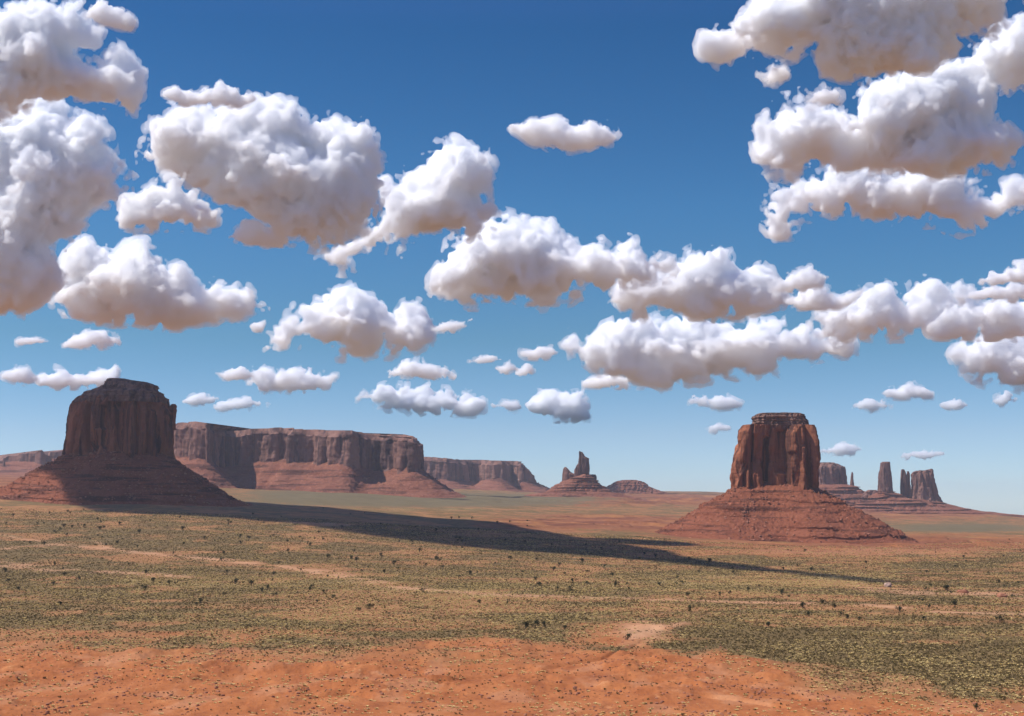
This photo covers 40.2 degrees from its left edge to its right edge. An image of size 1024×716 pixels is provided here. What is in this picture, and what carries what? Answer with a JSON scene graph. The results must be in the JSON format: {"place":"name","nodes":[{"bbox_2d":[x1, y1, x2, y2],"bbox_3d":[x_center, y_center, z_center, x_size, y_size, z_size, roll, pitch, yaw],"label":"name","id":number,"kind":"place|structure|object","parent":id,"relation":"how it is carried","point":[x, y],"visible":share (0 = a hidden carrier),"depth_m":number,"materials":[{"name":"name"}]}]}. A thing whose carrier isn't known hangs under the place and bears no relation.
{"place":"outdoors","nodes":[
{"label":"outdoors","id":0,"kind":"place"},
{"bbox_2d":[0,474,1023,715],"bbox_3d":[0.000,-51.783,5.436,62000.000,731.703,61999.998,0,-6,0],"label":"ground","id":1,"kind":"structure","parent":0,"point":[607,516],"depth_m":1197.48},
{"bbox_2d":[0,450,62,474],"bbox_3d":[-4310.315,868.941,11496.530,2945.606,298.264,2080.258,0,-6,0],"label":"mesa","id":2,"kind":"structure","parent":1,"relation":"on","point":[22,463],"depth_m":10813.55,"materials":[{"name":"brown stone"}]},
{"bbox_2d":[0,378,257,506],"bbox_3d":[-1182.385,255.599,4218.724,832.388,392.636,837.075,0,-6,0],"label":"butte","id":3,"kind":"object","parent":1,"relation":"on","point":[118,446],"visible":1,"depth_m":4112.68,"materials":[{"name":"stone"}]},
{"bbox_2d":[174,421,465,497],"bbox_3d":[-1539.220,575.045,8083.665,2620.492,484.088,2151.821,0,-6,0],"label":"mesa","id":4,"kind":"structure","parent":1,"relation":"on","point":[310,460],"depth_m":7371.58,"materials":[{"name":"brown stone"}]},
{"bbox_2d":[365,603,373,609],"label":"juniper bush","id":5,"kind":"object","parent":1,"relation":"on","point":[370,605],"visible":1,"depth_m":1296.26,"materials":[{"name":"green plant"}]},
{"bbox_2d":[424,457,549,492],"bbox_3d":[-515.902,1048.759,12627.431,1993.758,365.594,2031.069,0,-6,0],"label":"mesa","id":6,"kind":"structure","parent":1,"relation":"on","point":[516,476],"depth_m":11938.31,"materials":[{"name":"brown stone"}]},
{"bbox_2d":[527,620,539,627],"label":"juniper bush","id":7,"kind":"object","parent":1,"relation":"on","point":[536,621],"visible":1,"depth_m":1126.34,"materials":[{"name":"green plant"}]},
{"bbox_2d":[524,451,647,500],"bbox_3d":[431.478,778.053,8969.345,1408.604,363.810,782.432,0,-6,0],"label":"butte","id":8,"kind":"object","parent":1,"relation":"on","point":[580,481],"visible":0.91,"depth_m":8834.54,"materials":[{"name":"brown stone"}]},
{"bbox_2d":[607,480,667,493],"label":"mesa","id":9,"kind":"structure","parent":1,"relation":"on","point":[630,487],"depth_m":12419.77,"materials":[{"name":"brown stone"}]},
{"bbox_2d":[654,412,919,544],"bbox_3d":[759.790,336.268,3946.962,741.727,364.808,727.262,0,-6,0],"label":"butte","id":10,"kind":"object","parent":1,"relation":"on","point":[774,493],"visible":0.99,"depth_m":3808.28,"materials":[{"name":"stone"}]},
{"bbox_2d":[884,582,891,586],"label":"boulder","id":11,"kind":"object","parent":1,"relation":"on","point":[889,584],"visible":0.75,"depth_m":1744.33,"materials":[{"name":"beige stone"}]},
{"bbox_2d":[957,589,968,592],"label":"boulder","id":12,"kind":"object","parent":1,"relation":"on","point":[963,591],"visible":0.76,"depth_m":1566.53,"materials":[{"name":"brown stone"}]},
{"bbox_2d":[0,0,1023,514],"label":"sky","id":13,"kind":"structure","parent":0,"point":[625,235],"materials":[{"name":"blue"}]},
{"bbox_2d":[819,484,865,505],"bbox_3d":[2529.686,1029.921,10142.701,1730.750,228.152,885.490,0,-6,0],"label":"hill","id":14,"kind":"structure","parent":0,"point":[850,495],"depth_m":9959.96,"materials":[{"name":"brown stone"}]},
{"bbox_2d":[818,462,846,483],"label":"butte","id":15,"kind":"object","parent":14,"relation":"on","point":[832,473],"visible":0.5,"depth_m":10167.87,"materials":[{"name":"brown stone"}]},
{"bbox_2d":[850,472,853,485],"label":"spire","id":16,"kind":"structure","parent":14,"relation":"on","point":[851,481],"depth_m":10156.44,"materials":[{"name":"brown stone"}]},
{"bbox_2d":[851,491,1023,517],"bbox_3d":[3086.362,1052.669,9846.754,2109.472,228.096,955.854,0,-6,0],"label":"hill","id":17,"kind":"structure","parent":0,"point":[887,501],"depth_m":9645.70,"materials":[{"name":"brown stone"}]},
{"bbox_2d":[861,462,892,497],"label":"spire","id":18,"kind":"structure","parent":17,"relation":"on","point":[885,483],"depth_m":9831.45,"materials":[{"name":"brown stone"}]},
{"bbox_2d":[900,469,911,497],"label":"spire","id":19,"kind":"structure","parent":17,"relation":"on","point":[905,488],"depth_m":9845.66,"materials":[{"name":"brown stone"}]},
{"bbox_2d":[911,469,942,501],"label":"butte","id":20,"kind":"object","parent":17,"relation":"on","point":[923,485],"visible":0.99,"depth_m":9806.98,"materials":[{"name":"brown stone"}]}
]}

